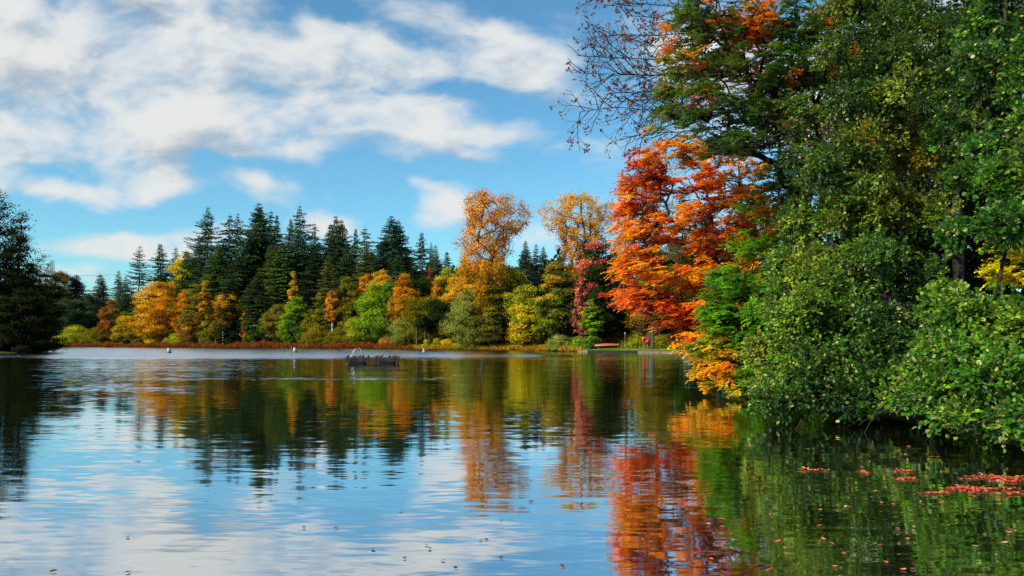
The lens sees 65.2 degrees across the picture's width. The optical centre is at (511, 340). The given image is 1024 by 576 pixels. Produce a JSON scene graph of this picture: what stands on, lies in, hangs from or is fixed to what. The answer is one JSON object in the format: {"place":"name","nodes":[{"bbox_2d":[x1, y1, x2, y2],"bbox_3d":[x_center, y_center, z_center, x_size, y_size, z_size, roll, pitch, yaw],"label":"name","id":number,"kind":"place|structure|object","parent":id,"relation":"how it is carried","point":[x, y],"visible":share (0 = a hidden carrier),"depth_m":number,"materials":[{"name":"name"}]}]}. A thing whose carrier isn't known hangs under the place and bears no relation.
{"place":"outdoors","nodes":[
{"label":"outdoors","id":0,"kind":"place"},
{"bbox_2d":[0,330,1021,442],"bbox_3d":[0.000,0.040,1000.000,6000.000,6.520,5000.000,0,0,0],"label":"ground","id":1,"kind":"structure","parent":0,"point":[918,417],"depth_m":116.12,"materials":[{"name":"soil"}]},
{"bbox_2d":[0,252,48,340],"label":"black pine tree","id":2,"kind":"object","parent":1,"relation":"on","point":[14,279],"visible":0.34,"depth_m":108.64,"materials":[{"name":"green plant"}]},
{"bbox_2d":[0,210,58,352],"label":"black pine tree","id":3,"kind":"object","parent":1,"relation":"on","point":[20,256],"visible":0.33,"depth_m":111.56,"materials":[{"name":"green plant"}]},
{"bbox_2d":[0,286,68,352],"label":"black pine tree","id":4,"kind":"object","parent":1,"relation":"on","point":[36,333],"visible":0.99,"depth_m":105.42,"materials":[{"name":"green plant"}]},
{"bbox_2d":[0,189,76,349],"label":"black pine tree","id":5,"kind":"object","parent":1,"relation":"on","point":[4,216],"visible":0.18,"depth_m":113.66,"materials":[{"name":"green plant"}]},
{"bbox_2d":[26,254,66,336],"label":"black pine tree","id":6,"kind":"object","parent":1,"relation":"on","point":[57,315],"visible":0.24,"depth_m":208.76,"materials":[{"name":"green plant"}]},
{"bbox_2d":[35,273,69,340],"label":"broadleaf tree","id":7,"kind":"object","parent":1,"relation":"on","point":[59,293],"visible":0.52,"depth_m":207.22,"materials":[{"name":"green plant"}]},
{"bbox_2d":[43,269,78,321],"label":"broadleaf tree","id":8,"kind":"object","parent":1,"relation":"on","point":[62,276],"visible":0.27,"depth_m":225.08,"materials":[{"name":"green plant"}]},
{"bbox_2d":[51,297,85,341],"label":"broadleaf tree","id":9,"kind":"object","parent":1,"relation":"on","point":[66,323],"visible":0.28,"depth_m":218.74,"materials":[{"name":"green plant"}]},
{"bbox_2d":[53,324,89,344],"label":"willow bush","id":10,"kind":"object","parent":1,"relation":"on","point":[77,332],"visible":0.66,"depth_m":201.88,"materials":[{"name":"green plant"}]},
{"bbox_2d":[63,275,96,322],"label":"spruce tree","id":11,"kind":"object","parent":1,"relation":"on","point":[75,283],"visible":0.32,"depth_m":227.88,"materials":[{"name":"green plant"}]},
{"bbox_2d":[64,292,105,331],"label":"broadleaf tree","id":12,"kind":"object","parent":1,"relation":"on","point":[87,321],"visible":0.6,"depth_m":222.11,"materials":[{"name":"green plant"}]},
{"bbox_2d":[78,327,112,345],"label":"willow bush","id":13,"kind":"object","parent":1,"relation":"on","point":[90,336],"visible":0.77,"depth_m":199.69,"materials":[{"name":"green plant"}]},
{"bbox_2d":[85,273,112,317],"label":"spruce tree","id":14,"kind":"object","parent":1,"relation":"on","point":[99,293],"visible":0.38,"depth_m":239.99,"materials":[{"name":"green plant"}]},
{"bbox_2d":[94,298,122,342],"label":"broadleaf tree","id":15,"kind":"object","parent":1,"relation":"on","point":[107,324],"visible":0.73,"depth_m":200.42,"materials":[{"name":"orange plant"}]},
{"bbox_2d":[109,314,151,344],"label":"broadleaf tree","id":16,"kind":"object","parent":1,"relation":"on","point":[123,332],"visible":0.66,"depth_m":194.72,"materials":[{"name":"yellow plant"}]},
{"bbox_2d":[120,247,152,322],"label":"spruce tree","id":17,"kind":"object","parent":1,"relation":"on","point":[138,278],"visible":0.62,"depth_m":221.73,"materials":[{"name":"green plant"}]},
{"bbox_2d":[124,281,185,337],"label":"maple tree","id":18,"kind":"object","parent":1,"relation":"on","point":[160,315],"visible":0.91,"depth_m":191.14,"materials":[{"name":"orange plant"}]},
{"bbox_2d":[143,244,173,337],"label":"spruce tree","id":19,"kind":"object","parent":1,"relation":"on","point":[160,269],"visible":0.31,"depth_m":223.86,"materials":[{"name":"green plant"}]},
{"bbox_2d":[169,289,191,333],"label":"broadleaf tree","id":20,"kind":"object","parent":1,"relation":"on","point":[184,299],"visible":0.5,"depth_m":189.68,"materials":[{"name":"orange plant"}]},
{"bbox_2d":[163,253,200,332],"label":"maple tree","id":21,"kind":"object","parent":1,"relation":"on","point":[175,267],"visible":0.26,"depth_m":203.87,"materials":[{"name":"yellow plant"}]},
{"bbox_2d":[169,251,198,331],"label":"spruce tree","id":22,"kind":"object","parent":1,"relation":"on","point":[185,277],"visible":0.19,"depth_m":204.07,"materials":[{"name":"green plant"}]},
{"bbox_2d":[173,284,213,342],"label":"larch tree","id":23,"kind":"object","parent":1,"relation":"on","point":[184,319],"visible":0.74,"depth_m":187.60,"materials":[{"name":"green plant"}]},
{"bbox_2d":[192,280,214,324],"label":"broadleaf tree","id":24,"kind":"object","parent":1,"relation":"on","point":[205,309],"visible":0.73,"depth_m":189.02,"materials":[{"name":"yellow plant"}]},
{"bbox_2d":[177,207,232,307],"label":"spruce tree","id":25,"kind":"object","parent":1,"relation":"on","point":[207,247],"visible":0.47,"depth_m":199.13,"materials":[{"name":"green plant"}]},
{"bbox_2d":[195,313,218,343],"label":"broadleaf tree","id":26,"kind":"object","parent":1,"relation":"on","point":[203,338],"visible":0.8,"depth_m":186.61,"materials":[{"name":"green plant"}]},
{"bbox_2d":[198,243,232,343],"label":"spruce tree","id":27,"kind":"object","parent":1,"relation":"on","point":[217,270],"visible":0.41,"depth_m":192.90,"materials":[{"name":"green plant"}]},
{"bbox_2d":[208,216,244,343],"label":"spruce tree","id":28,"kind":"object","parent":1,"relation":"on","point":[230,231],"visible":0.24,"depth_m":203.66,"materials":[{"name":"green plant"}]},
{"bbox_2d":[211,291,245,343],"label":"birch tree","id":29,"kind":"object","parent":1,"relation":"on","point":[222,304],"visible":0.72,"depth_m":182.72,"materials":[{"name":"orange plant"}]},
{"bbox_2d":[212,278,246,343],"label":"spruce tree","id":30,"kind":"object","parent":1,"relation":"on","point":[231,337],"visible":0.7,"depth_m":183.07,"materials":[{"name":"green plant"}]},
{"bbox_2d":[216,253,253,341],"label":"spruce tree","id":31,"kind":"object","parent":1,"relation":"on","point":[236,276],"visible":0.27,"depth_m":189.93,"materials":[{"name":"green plant"}]},
{"bbox_2d":[64,340,413,349],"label":"reeds","id":32,"kind":"object","parent":1,"relation":"on","point":[270,344],"visible":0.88,"depth_m":176.18,"materials":[{"name":"brown plant"}]},
{"bbox_2d":[238,234,262,342],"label":"spruce tree","id":33,"kind":"object","parent":1,"relation":"on","point":[247,268],"visible":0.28,"depth_m":194.82,"materials":[{"name":"green plant"}]},
{"bbox_2d":[229,203,281,317],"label":"spruce tree","id":34,"kind":"object","parent":1,"relation":"on","point":[256,231],"visible":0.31,"depth_m":197.72,"materials":[{"name":"green plant"}]},
{"bbox_2d":[237,273,275,342],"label":"spruce tree","id":35,"kind":"object","parent":1,"relation":"on","point":[256,299],"visible":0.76,"depth_m":180.96,"materials":[{"name":"green plant"}]},
{"bbox_2d":[251,245,285,340],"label":"spruce tree","id":36,"kind":"object","parent":1,"relation":"on","point":[271,259],"visible":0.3,"depth_m":191.12,"materials":[{"name":"green plant"}]},
{"bbox_2d":[258,304,287,342],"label":"broadleaf tree","id":37,"kind":"object","parent":1,"relation":"on","point":[276,312],"visible":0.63,"depth_m":176.53,"materials":[{"name":"green plant"}]},
{"bbox_2d":[264,239,304,342],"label":"spruce tree","id":38,"kind":"object","parent":1,"relation":"on","point":[278,271],"visible":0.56,"depth_m":189.14,"materials":[{"name":"green plant"}]},
{"bbox_2d":[273,296,313,342],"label":"alder tree","id":39,"kind":"object","parent":1,"relation":"on","point":[292,319],"visible":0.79,"depth_m":173.31,"materials":[{"name":"green plant"}]},
{"bbox_2d":[277,229,309,309],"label":"spruce tree","id":40,"kind":"object","parent":1,"relation":"on","point":[300,264],"visible":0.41,"depth_m":191.44,"materials":[{"name":"green plant"}]},
{"bbox_2d":[278,205,322,307],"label":"spruce tree","id":41,"kind":"object","parent":1,"relation":"on","point":[302,222],"visible":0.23,"depth_m":198.02,"materials":[{"name":"green plant"}]},
{"bbox_2d":[295,308,318,343],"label":"broadleaf tree","id":42,"kind":"object","parent":1,"relation":"on","point":[306,323],"visible":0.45,"depth_m":171.94,"materials":[{"name":"green plant"}]},
{"bbox_2d":[296,243,330,323],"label":"spruce tree","id":43,"kind":"object","parent":1,"relation":"on","point":[314,265],"visible":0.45,"depth_m":187.25,"materials":[{"name":"green plant"}]},
{"bbox_2d":[298,323,334,346],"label":"willow bush","id":44,"kind":"object","parent":1,"relation":"on","point":[309,335],"visible":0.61,"depth_m":169.11,"materials":[{"name":"green plant"}]},
{"bbox_2d":[311,292,330,342],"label":"larch tree","id":45,"kind":"object","parent":1,"relation":"on","point":[318,310],"visible":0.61,"depth_m":170.72,"materials":[{"name":"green plant"}]},
{"bbox_2d":[310,255,342,338],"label":"spruce tree","id":46,"kind":"object","parent":1,"relation":"on","point":[330,283],"visible":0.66,"depth_m":171.59,"materials":[{"name":"green plant"}]},
{"bbox_2d":[322,290,341,331],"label":"birch tree","id":47,"kind":"object","parent":1,"relation":"on","point":[331,302],"visible":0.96,"depth_m":169.37,"materials":[{"name":"orange plant"}]},
{"bbox_2d":[319,327,347,344],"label":"willow bush","id":48,"kind":"object","parent":1,"relation":"on","point":[337,334],"visible":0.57,"depth_m":166.71,"materials":[{"name":"green plant"}]},
{"bbox_2d":[318,217,360,273],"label":"spruce tree","id":49,"kind":"object","parent":1,"relation":"on","point":[339,236],"visible":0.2,"depth_m":196.91,"materials":[{"name":"green plant"}]},
{"bbox_2d":[333,246,358,302],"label":"spruce tree","id":50,"kind":"object","parent":1,"relation":"on","point":[345,266],"visible":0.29,"depth_m":185.39,"materials":[{"name":"green plant"}]},
{"bbox_2d":[331,275,365,328],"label":"broadleaf tree","id":51,"kind":"object","parent":1,"relation":"on","point":[347,309],"visible":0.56,"depth_m":170.63,"materials":[{"name":"green plant"}]},
{"bbox_2d":[341,317,372,344],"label":"willow bush","id":52,"kind":"object","parent":1,"relation":"on","point":[350,338],"visible":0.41,"depth_m":164.27,"materials":[{"name":"green plant"}]},
{"bbox_2d":[348,243,377,339],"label":"spruce tree","id":53,"kind":"object","parent":1,"relation":"on","point":[369,258],"visible":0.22,"depth_m":181.97,"materials":[{"name":"green plant"}]},
{"bbox_2d":[349,229,378,283],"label":"spruce tree","id":54,"kind":"object","parent":1,"relation":"on","point":[364,242],"visible":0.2,"depth_m":194.04,"materials":[{"name":"green plant"}]},
{"bbox_2d":[342,280,393,342],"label":"alder tree","id":55,"kind":"object","parent":1,"relation":"on","point":[373,315],"visible":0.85,"depth_m":161.37,"materials":[{"name":"green plant"}]},
{"bbox_2d":[367,251,389,337],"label":"spruce tree","id":56,"kind":"object","parent":1,"relation":"on","point":[380,264],"visible":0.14,"depth_m":179.04,"materials":[{"name":"green plant"}]},
{"bbox_2d":[366,270,397,307],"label":"maple tree","id":57,"kind":"object","parent":1,"relation":"on","point":[381,277],"visible":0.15,"depth_m":168.82,"materials":[{"name":"yellow plant"}]},
{"bbox_2d":[376,279,398,336],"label":"broadleaf tree","id":58,"kind":"object","parent":1,"relation":"on","point":[388,294],"visible":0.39,"depth_m":161.47,"materials":[{"name":"green plant"}]},
{"bbox_2d":[365,216,420,339],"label":"spruce tree","id":59,"kind":"object","parent":1,"relation":"on","point":[394,243],"visible":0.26,"depth_m":185.65,"materials":[{"name":"green plant"}]},
{"bbox_2d":[389,255,410,339],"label":"spruce tree","id":60,"kind":"object","parent":1,"relation":"on","point":[395,272],"visible":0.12,"depth_m":175.26,"materials":[{"name":"green plant"}]},
{"bbox_2d":[384,273,419,327],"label":"tree","id":61,"kind":"object","parent":1,"relation":"on","point":[405,291],"visible":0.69,"depth_m":153.69,"materials":[{"name":"orange plant"}]},
{"bbox_2d":[380,314,432,345],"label":"willow tree","id":62,"kind":"object","parent":1,"relation":"on","point":[407,335],"visible":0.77,"depth_m":151.91,"materials":[{"name":"green plant"}]},
{"bbox_2d":[49,238,786,341],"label":"distant woods","id":63,"kind":"object","parent":1,"relation":"on","point":[558,259],"depth_m":234.32,"materials":[{"name":"green plant"}]},
{"bbox_2d":[405,276,437,333],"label":"broadleaf tree","id":64,"kind":"object","parent":1,"relation":"on","point":[421,285],"visible":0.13,"depth_m":164.17,"materials":[{"name":"green plant"}]},
{"bbox_2d":[407,233,439,343],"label":"spruce tree","id":65,"kind":"object","parent":1,"relation":"on","point":[421,262],"visible":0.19,"depth_m":176.98,"materials":[{"name":"green plant"}]},
{"bbox_2d":[400,294,454,344],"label":"broadleaf tree","id":66,"kind":"object","parent":1,"relation":"on","point":[426,313],"visible":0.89,"depth_m":145.27,"materials":[{"name":"green plant"}]},
{"bbox_2d":[430,267,459,339],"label":"maple tree","id":67,"kind":"object","parent":1,"relation":"on","point":[440,282],"visible":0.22,"depth_m":157.44,"materials":[{"name":"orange plant"}]},
{"bbox_2d":[439,259,481,340],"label":"maple tree","id":68,"kind":"object","parent":1,"relation":"on","point":[463,281],"visible":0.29,"depth_m":148.69,"materials":[{"name":"orange plant"}]},
{"bbox_2d":[436,286,485,346],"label":"willow tree","id":69,"kind":"object","parent":1,"relation":"on","point":[462,310],"visible":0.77,"depth_m":139.95,"materials":[{"name":"green plant"}]},
{"bbox_2d":[470,285,512,345],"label":"larch tree","id":70,"kind":"object","parent":1,"relation":"on","point":[492,328],"visible":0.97,"depth_m":138.34,"materials":[{"name":"green plant"}]},
{"bbox_2d":[451,185,534,345],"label":"poplar tree","id":71,"kind":"object","parent":1,"relation":"on","point":[488,265],"visible":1,"depth_m":139.25,"materials":[{"name":"orange plant"}]},
{"bbox_2d":[407,343,583,350],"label":"bank grass","id":72,"kind":"structure","parent":1,"relation":"on","point":[515,347],"depth_m":137.17,"materials":[{"name":"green plant"}]},
{"bbox_2d":[489,266,529,344],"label":"broadleaf tree","id":73,"kind":"object","parent":1,"relation":"on","point":[515,278],"visible":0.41,"depth_m":140.52,"materials":[{"name":"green plant"}]},
{"bbox_2d":[503,283,548,346],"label":"willow tree","id":74,"kind":"object","parent":1,"relation":"on","point":[524,330],"visible":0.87,"depth_m":135.32,"materials":[{"name":"yellow plant"}]},
{"bbox_2d":[516,241,538,292],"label":"spruce tree","id":75,"kind":"object","parent":1,"relation":"on","point":[525,258],"visible":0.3,"depth_m":210.20,"materials":[{"name":"green plant"}]},
{"bbox_2d":[529,245,549,293],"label":"spruce tree","id":76,"kind":"object","parent":1,"relation":"on","point":[535,261],"visible":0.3,"depth_m":213.55,"materials":[{"name":"green plant"}]},
{"bbox_2d":[528,261,579,335],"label":"maple tree","id":77,"kind":"object","parent":1,"relation":"on","point":[557,315],"visible":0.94,"depth_m":126.88,"materials":[{"name":"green plant"}]},
{"bbox_2d":[545,333,572,349],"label":"willow bush","id":78,"kind":"object","parent":1,"relation":"on","point":[558,340],"visible":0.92,"depth_m":125.92,"materials":[{"name":"green plant"}]},
{"bbox_2d":[535,188,619,282],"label":"poplar tree","id":79,"kind":"object","parent":1,"relation":"on","point":[574,233],"visible":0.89,"depth_m":141.17,"materials":[{"name":"orange plant"}]},
{"bbox_2d":[569,269,591,345],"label":"maple tree","id":80,"kind":"object","parent":1,"relation":"on","point":[581,308],"visible":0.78,"depth_m":120.52,"materials":[{"name":"red plant"}]},
{"bbox_2d":[569,240,623,347],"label":"maple tree","id":81,"kind":"object","parent":1,"relation":"on","point":[592,270],"visible":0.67,"depth_m":120.65,"materials":[{"name":"red plant"}]},
{"bbox_2d":[591,286,632,343],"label":"broadleaf tree","id":82,"kind":"object","parent":1,"relation":"on","point":[619,315],"visible":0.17,"depth_m":123.59,"materials":[{"name":"green plant"}]},
{"bbox_2d":[601,319,625,347],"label":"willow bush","id":83,"kind":"object","parent":1,"relation":"on","point":[614,337],"visible":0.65,"depth_m":122.08,"materials":[{"name":"green plant"}]},
{"bbox_2d":[613,333,650,347],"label":"willow bush","id":84,"kind":"object","parent":1,"relation":"on","point":[631,341],"visible":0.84,"depth_m":120.44,"materials":[{"name":"green plant"}]},
{"bbox_2d":[615,302,670,336],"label":"broadleaf tree","id":85,"kind":"object","parent":1,"relation":"on","point":[637,323],"visible":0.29,"depth_m":119.78,"materials":[{"name":"orange plant"}]},
{"bbox_2d":[605,140,702,335],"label":"poplar tree","id":86,"kind":"object","parent":1,"relation":"on","point":[670,247],"visible":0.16,"depth_m":121.20,"materials":[{"name":"orange plant"}]},
{"bbox_2d":[649,334,681,348],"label":"willow bush","id":87,"kind":"object","parent":1,"relation":"on","point":[661,341],"visible":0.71,"depth_m":117.19,"materials":[{"name":"green plant"}]},
{"bbox_2d":[651,249,696,335],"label":"broadleaf tree","id":88,"kind":"object","parent":1,"relation":"on","point":[666,331],"visible":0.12,"depth_m":124.37,"materials":[{"name":"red plant"}]},
{"bbox_2d":[597,133,793,358],"bbox_3d":[8.256,-3.677,33.896,11.334,10.651,7.706,0,0,-44],"label":"beech tree","id":89,"kind":"object","parent":1,"relation":"on","point":[638,295],"visible":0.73,"depth_m":32.76,"materials":[{"name":"orange plant"}]},
{"bbox_2d":[550,0,860,346],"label":"alder tree","id":90,"kind":"object","parent":1,"relation":"on","point":[633,66],"visible":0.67,"depth_m":28.27,"materials":[{"name":"brown plant"}]},
{"bbox_2d":[640,0,873,345],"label":"beech tree","id":91,"kind":"object","parent":1,"relation":"on","point":[736,35],"visible":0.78,"depth_m":24.05,"materials":[{"name":"green plant"}]},
{"bbox_2d":[741,0,968,344],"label":"beech tree","id":92,"kind":"object","parent":1,"relation":"on","point":[939,8],"visible":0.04,"depth_m":30.03,"materials":[{"name":"green plant"}]},
{"bbox_2d":[770,0,1014,300],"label":"alder tree","id":93,"kind":"object","parent":1,"relation":"on","point":[891,75],"visible":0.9,"depth_m":20.13,"materials":[{"name":"green plant"}]},
{"bbox_2d":[793,0,1023,353],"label":"hornbeam tree","id":94,"kind":"object","parent":1,"relation":"on","point":[899,180],"visible":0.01,"depth_m":37.41,"materials":[{"name":"green plant"}]},
{"bbox_2d":[840,0,1023,374],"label":"alder tree","id":95,"kind":"object","parent":1,"relation":"on","point":[919,243],"visible":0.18,"depth_m":24.65,"materials":[{"name":"green plant"}]},
{"bbox_2d":[974,187,1023,289],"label":"field maple shrub","id":96,"kind":"object","parent":1,"relation":"on","point":[1009,277],"visible":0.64,"depth_m":14.82,"materials":[{"name":"yellow plant"}]},
{"bbox_2d":[0,0,1021,305],"label":"sky","id":97,"kind":"structure","parent":0,"point":[122,121],"materials":[{"name":"blue"}]},
{"bbox_2d":[0,347,1023,575],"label":"lake water","id":98,"kind":"structure","parent":0,"point":[214,461],"depth_m":10.21,"materials":[{"name":"blue liquid"}]},
{"bbox_2d":[345,348,399,363],"bbox_3d":[-10.161,1.206,58.555,3.882,1.288,2.230,0,0,-7],"label":"swimming raft","id":99,"kind":"object","parent":98,"relation":"on","point":[379,360],"visible":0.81,"depth_m":57.52,"materials":[{"name":"grey wood"}]},
{"bbox_2d":[675,196,799,400],"bbox_3d":[7.629,-1.527,25.218,4.764,6.532,6.984,0,0,0],"label":"beech tree","id":100,"kind":"object","parent":98,"relation":"on","point":[713,355],"visible":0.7,"depth_m":25.64,"materials":[{"name":"green plant"}]},
{"bbox_2d":[737,34,964,426],"bbox_3d":[7.729,-2.892,18.284,4.878,9.218,8.020,0,0,30],"label":"alder tree","id":101,"kind":"object","parent":98,"relation":"on","point":[845,367],"visible":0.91,"depth_m":17.34,"materials":[{"name":"green plant"}]},
{"bbox_2d":[800,467,1023,494],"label":"floating leaves","id":102,"kind":"object","parent":98,"relation":"on","point":[970,489],"visible":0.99,"depth_m":9.59,"materials":[{"name":"red plant"}]},
{"bbox_2d":[872,0,1023,452],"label":"alder tree","id":103,"kind":"object","parent":98,"relation":"on","point":[941,374],"visible":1,"depth_m":13.19,"materials":[{"name":"green plant"}]},
{"bbox_2d":[582,348,676,350],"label":"lawn","id":104,"kind":"structure","parent":0,"point":[640,349],"depth_m":113.73,"materials":[{"name":"plant"}]},
{"bbox_2d":[578,299,605,348],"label":"hornbeam tree","id":105,"kind":"object","parent":104,"relation":"on","point":[588,340],"visible":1,"depth_m":118.20,"materials":[{"name":"green plant"}]},
{"bbox_2d":[635,276,673,348],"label":"lime tree","id":106,"kind":"object","parent":104,"relation":"on","point":[641,282],"visible":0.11,"depth_m":112.56,"materials":[{"name":"orange plant"}]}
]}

